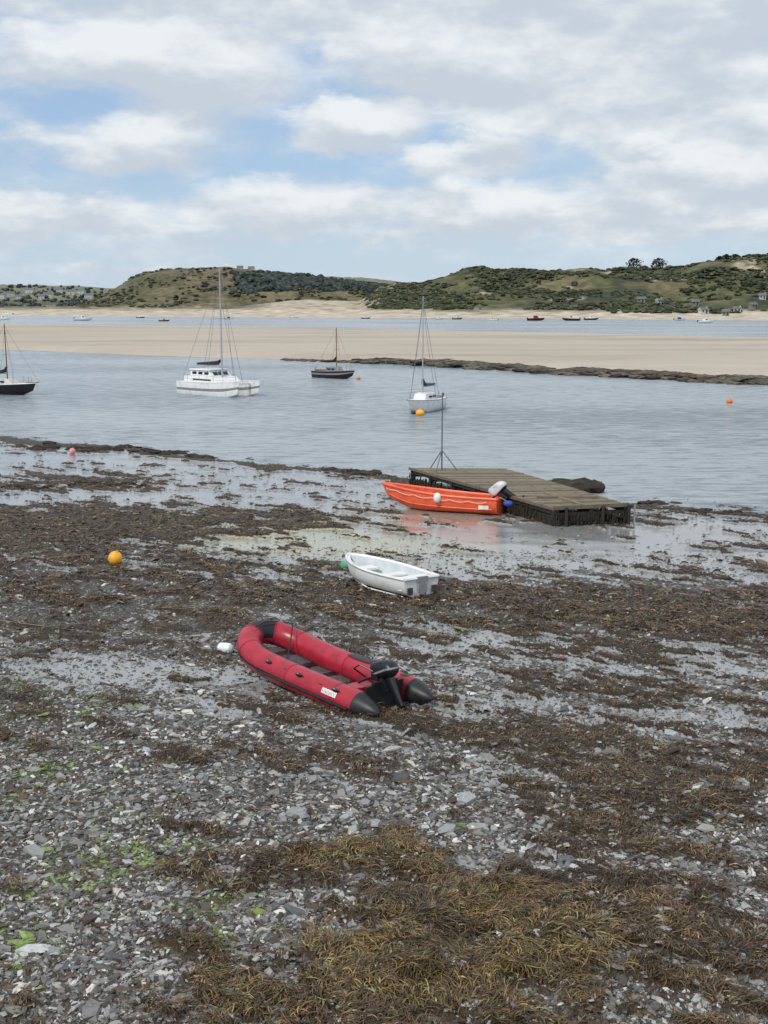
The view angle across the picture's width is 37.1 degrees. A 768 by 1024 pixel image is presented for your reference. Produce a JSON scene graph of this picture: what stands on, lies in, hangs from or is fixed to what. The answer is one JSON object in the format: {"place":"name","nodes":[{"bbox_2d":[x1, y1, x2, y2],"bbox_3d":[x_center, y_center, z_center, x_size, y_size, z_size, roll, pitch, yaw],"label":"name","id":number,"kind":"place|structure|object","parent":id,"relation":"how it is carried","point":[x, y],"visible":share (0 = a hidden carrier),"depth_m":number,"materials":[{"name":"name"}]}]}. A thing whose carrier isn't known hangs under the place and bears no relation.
{"place":"outdoors","nodes":[
{"label":"outdoors","id":0,"kind":"place"},
{"bbox_2d":[0,436,767,1023],"bbox_3d":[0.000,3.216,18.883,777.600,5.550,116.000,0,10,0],"label":"shore ground","id":1,"kind":"structure","parent":0,"point":[532,538],"depth_m":20.70,"materials":[{"name":"grey gravel"}]},
{"bbox_2d":[0,620,214,647],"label":"mooring line","id":2,"kind":"object","parent":1,"relation":"on","point":[110,632],"visible":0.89,"depth_m":21.67,"materials":[{"name":"fabric"}]},
{"bbox_2d":[108,550,138,565],"bbox_3d":[-6.364,1.146,28.209,0.877,0.407,0.350,8,27,-22],"label":"yellow mooring buoy","id":3,"kind":"object","parent":1,"relation":"on","point":[114,557],"visible":0.95,"depth_m":28.00,"materials":[{"name":"plastic"}]},
{"bbox_2d":[217,642,237,653],"bbox_3d":[-2.380,2.480,20.440,1.302,0.199,0.210,3,11,17],"label":"white fender","id":4,"kind":"object","parent":1,"relation":"on","point":[228,647],"visible":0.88,"depth_m":20.50,"materials":[{"name":"plastic"}]},
{"bbox_2d":[340,561,347,568],"bbox_3d":[-0.483,1.295,28.605,1.262,0.199,0.210,-3,11,-17],"label":"green fender","id":5,"kind":"object","parent":1,"relation":"on","point":[343,564],"visible":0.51,"depth_m":28.37,"materials":[{"name":"plastic"}]},
{"bbox_2d":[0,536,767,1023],"bbox_3d":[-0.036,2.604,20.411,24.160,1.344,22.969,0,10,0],"label":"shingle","id":6,"kind":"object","parent":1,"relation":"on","point":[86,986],"visible":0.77,"depth_m":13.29,"materials":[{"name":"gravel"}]},
{"bbox_2d":[237,620,433,716],"bbox_3d":[-0.931,2.531,18.715,1.609,0.980,4.168,-7,14,-42],"label":"inflatable boat","id":7,"kind":"object","parent":6,"relation":"on","point":[303,663],"visible":0.97,"depth_m":18.46,"materials":[{"name":"red plastic"}]},
{"bbox_2d":[345,553,439,596],"bbox_3d":[-0.007,1.440,26.459,1.310,0.560,2.730,-5,11,-40],"label":"white dinghy","id":8,"kind":"object","parent":6,"relation":"on","point":[397,577],"visible":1,"depth_m":26.00,"materials":[{"name":"white plastic"}]},
{"bbox_2d":[0,591,767,1023],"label":"seaweed","id":9,"kind":"object","parent":1,"relation":"on","point":[636,911],"visible":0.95,"depth_m":11.69,"materials":[{"name":"brown plant"}]},
{"bbox_2d":[0,460,767,637],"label":"seaweed","id":10,"kind":"object","parent":1,"relation":"on","point":[518,595],"visible":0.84,"depth_m":26.80,"materials":[{"name":"brown plant"}]},
{"bbox_2d":[0,676,767,1018],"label":"slate slabs","id":11,"kind":"structure","parent":1,"relation":"on","point":[444,828],"depth_m":13.20,"materials":[{"name":"stone"}]},
{"bbox_2d":[0,441,767,514],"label":"shore rocks","id":12,"kind":"object","parent":1,"relation":"on","point":[587,485],"visible":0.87,"depth_m":44.33,"materials":[{"name":"stone"}]},
{"bbox_2d":[5,734,767,1023],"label":"seaweed","id":13,"kind":"object","parent":1,"relation":"on","point":[429,950],"visible":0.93,"depth_m":10.31,"materials":[{"name":"brown plant"}]},
{"bbox_2d":[381,481,526,514],"bbox_3d":[2.405,-0.574,38.711,5.355,1.122,1.852,4,7,19],"label":"orange workboat","id":14,"kind":"object","parent":1,"relation":"on","point":[430,498],"visible":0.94,"depth_m":38.24,"materials":[{"name":"plastic"}]},
{"bbox_2d":[0,316,767,521],"bbox_3d":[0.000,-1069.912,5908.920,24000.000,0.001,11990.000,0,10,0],"label":"water","id":15,"kind":"structure","parent":0,"point":[686,444],"depth_m":72.73,"materials":[{"name":"grey liquid"}]},
{"bbox_2d":[0,316,10,319],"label":"motor boat","id":16,"kind":"object","parent":15,"relation":"on","point":[3,318],"visible":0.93,"depth_m":497.78,"materials":[{"name":"white plastic"}]},
{"bbox_2d":[0,324,38,394],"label":"black sailing boat","id":17,"kind":"object","parent":15,"relation":"on","point":[10,386],"visible":0.95,"depth_m":88.97,"materials":[{"name":"black plastic"}]},
{"bbox_2d":[69,448,75,453],"bbox_3d":[-14.689,-2.890,54.161,0.300,0.349,0.752,20,0,2],"label":"pink mooring buoy","id":18,"kind":"object","parent":15,"relation":"on","point":[72,450],"visible":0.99,"depth_m":53.84,"materials":[{"name":"plastic"}]},
{"bbox_2d":[74,316,91,320],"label":"motor boat","id":19,"kind":"object","parent":15,"relation":"on","point":[83,318],"visible":1,"depth_m":478.35,"materials":[{"name":"white plastic"}]},
{"bbox_2d":[176,268,260,396],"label":"catamaran","id":20,"kind":"object","parent":15,"relation":"on","point":[220,382],"visible":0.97,"depth_m":88.51,"materials":[{"name":"white paint"}]},
{"bbox_2d":[311,328,354,378],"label":"black sailing boat","id":21,"kind":"object","parent":15,"relation":"on","point":[334,372],"visible":0.9,"depth_m":108.39,"materials":[{"name":"black plastic"}]},
{"bbox_2d":[0,324,767,375],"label":"sand bar","id":22,"kind":"object","parent":15,"relation":"in","point":[709,355],"visible":0.94,"depth_m":176.75,"materials":[{"name":"beige sand"}]},
{"bbox_2d":[416,408,423,415],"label":"orange mooring buoy","id":23,"kind":"object","parent":15,"relation":"on","point":[419,412],"visible":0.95,"depth_m":72.61,"materials":[{"name":"plastic"}]},
{"bbox_2d":[406,296,446,412],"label":"white sailing yacht","id":24,"kind":"object","parent":15,"relation":"on","point":[426,402],"visible":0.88,"depth_m":74.62,"materials":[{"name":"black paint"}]},
{"bbox_2d":[408,467,635,526],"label":"wooden jetty","id":25,"kind":"object","parent":15,"relation":"in","point":[547,502],"visible":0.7,"depth_m":38.11,"materials":[{"name":"brown wood"}]},
{"bbox_2d":[430,393,456,471],"bbox_3d":[2.191,-3.093,43.797,0.937,2.961,1.044,-4,11,-23],"label":"marker pole","id":26,"kind":"object","parent":25,"relation":"on","point":[441,454],"visible":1,"depth_m":43.79,"materials":[{"name":"metal"}]},
{"bbox_2d":[280,357,767,384],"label":"rock ledge","id":27,"kind":"object","parent":15,"relation":"in","point":[733,379],"visible":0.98,"depth_m":114.37,"materials":[{"name":"stone"}]},
{"bbox_2d":[527,316,543,320],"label":"motor boat","id":28,"kind":"object","parent":15,"relation":"on","point":[535,318],"visible":1,"depth_m":478.41,"materials":[{"name":"black paint"}]},
{"bbox_2d":[562,316,580,320],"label":"motor boat","id":29,"kind":"object","parent":15,"relation":"on","point":[570,318],"visible":1,"depth_m":478.35,"materials":[{"name":"black paint"}]},
{"bbox_2d":[584,316,597,319],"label":"motor boat","id":30,"kind":"object","parent":15,"relation":"on","point":[591,318],"visible":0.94,"depth_m":497.67,"materials":[{"name":"black paint"}]},
{"bbox_2d":[673,317,684,320],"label":"motor boat","id":31,"kind":"object","parent":15,"relation":"on","point":[679,319],"visible":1,"depth_m":478.63,"materials":[{"name":"white plastic"}]},
{"bbox_2d":[697,318,713,322],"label":"motor boat","id":32,"kind":"object","parent":15,"relation":"on","point":[705,320],"visible":0.9,"depth_m":414.51,"materials":[{"name":"white plastic"}]},
{"bbox_2d":[0,256,767,320],"bbox_3d":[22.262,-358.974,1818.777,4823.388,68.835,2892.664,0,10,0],"label":"hills","id":33,"kind":"structure","parent":0,"point":[353,306],"depth_m":753.15,"materials":[{"name":"green plant"}]},
{"bbox_2d":[0,293,6,298],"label":"cottage","id":34,"kind":"structure","parent":33,"relation":"on","point":[3,295],"depth_m":1917.26,"materials":[{"name":"paint"}]},
{"bbox_2d":[5,291,14,296],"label":"cottage","id":35,"kind":"structure","parent":33,"relation":"on","point":[10,293],"depth_m":1955.54,"materials":[{"name":"paint"}]},
{"bbox_2d":[15,294,22,299],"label":"cottage","id":36,"kind":"structure","parent":33,"relation":"on","point":[18,296],"depth_m":1871.58,"materials":[{"name":"paint"}]},
{"bbox_2d":[25,288,34,292],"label":"cottage","id":37,"kind":"structure","parent":33,"relation":"on","point":[29,290],"depth_m":2078.72,"materials":[{"name":"paint"}]},
{"bbox_2d":[38,294,44,299],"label":"cottage","id":38,"kind":"structure","parent":33,"relation":"on","point":[40,296],"depth_m":1885.67,"materials":[{"name":"paint"}]},
{"bbox_2d":[43,292,52,297],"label":"cottage","id":39,"kind":"structure","parent":33,"relation":"on","point":[50,294],"depth_m":1940.36,"materials":[{"name":"paint"}]},
{"bbox_2d":[55,288,62,292],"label":"cottage","id":40,"kind":"structure","parent":33,"relation":"on","point":[60,290],"depth_m":2090.28,"materials":[{"name":"paint"}]},
{"bbox_2d":[66,289,74,294],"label":"cottage","id":41,"kind":"structure","parent":33,"relation":"on","point":[68,291],"depth_m":2030.76,"materials":[{"name":"paint"}]},
{"bbox_2d":[77,289,85,293],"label":"cottage","id":42,"kind":"structure","parent":33,"relation":"on","point":[81,291],"depth_m":2059.62,"materials":[{"name":"paint"}]},
{"bbox_2d":[84,293,91,297],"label":"cottage","id":43,"kind":"structure","parent":33,"relation":"on","point":[87,295],"depth_m":1938.88,"materials":[{"name":"paint"}]},
{"bbox_2d":[0,270,386,306],"bbox_3d":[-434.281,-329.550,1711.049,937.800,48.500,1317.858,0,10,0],"label":"distant woodland","id":44,"kind":"object","parent":33,"relation":"on","point":[280,281],"visible":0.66,"depth_m":1157.89,"materials":[{"name":"green plant"}]},
{"bbox_2d":[76,253,767,313],"bbox_3d":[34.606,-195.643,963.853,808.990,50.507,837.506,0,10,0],"label":"hillside shrubs","id":45,"kind":"object","parent":33,"relation":"on","point":[650,305],"visible":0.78,"depth_m":735.23,"materials":[{"name":"green plant"}]},
{"bbox_2d":[625,258,643,266],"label":"pine tree","id":46,"kind":"object","parent":33,"relation":"on","point":[633,260],"visible":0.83,"depth_m":873.64,"materials":[{"name":"green plant"}]},
{"bbox_2d":[637,296,645,302],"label":"cottage","id":47,"kind":"structure","parent":33,"relation":"on","point":[641,299],"depth_m":639.70,"materials":[{"name":"stone"}]},
{"bbox_2d":[650,258,666,267],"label":"pine tree","id":48,"kind":"object","parent":33,"relation":"on","point":[658,262],"visible":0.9,"depth_m":873.26,"materials":[{"name":"green plant"}]},
{"bbox_2d":[655,297,662,303],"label":"cottage","id":49,"kind":"structure","parent":33,"relation":"on","point":[659,300],"depth_m":637.82,"materials":[{"name":"stone"}]},
{"bbox_2d":[690,298,699,306],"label":"cottage","id":50,"kind":"structure","parent":33,"relation":"on","point":[694,302],"depth_m":627.60,"materials":[{"name":"stone"}]},
{"bbox_2d":[697,307,709,313],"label":"cottage","id":51,"kind":"structure","parent":33,"relation":"on","point":[703,310],"depth_m":586.00,"materials":[{"name":"paint"}]},
{"bbox_2d":[722,308,729,315],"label":"cottage","id":52,"kind":"structure","parent":33,"relation":"on","point":[725,312],"depth_m":567.15,"materials":[{"name":"stone"}]},
{"bbox_2d":[721,254,731,259],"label":"pine tree","id":53,"kind":"object","parent":33,"relation":"on","point":[726,256],"visible":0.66,"depth_m":867.80,"materials":[{"name":"green plant"}]},
{"bbox_2d":[733,306,741,311],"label":"cottage","id":54,"kind":"structure","parent":33,"relation":"on","point":[738,308],"depth_m":592.47,"materials":[{"name":"stone"}]},
{"bbox_2d":[748,301,758,309],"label":"cottage","id":55,"kind":"structure","parent":33,"relation":"on","point":[753,305],"depth_m":598.28,"materials":[{"name":"stone"}]},
{"bbox_2d":[758,292,766,299],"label":"cottage","id":56,"kind":"structure","parent":33,"relation":"on","point":[762,296],"depth_m":639.56,"materials":[{"name":"paint"}]},
{"bbox_2d":[0,0,767,287],"label":"sky","id":57,"kind":"structure","parent":0,"point":[406,141],"materials":[{"name":"white"}]}
]}

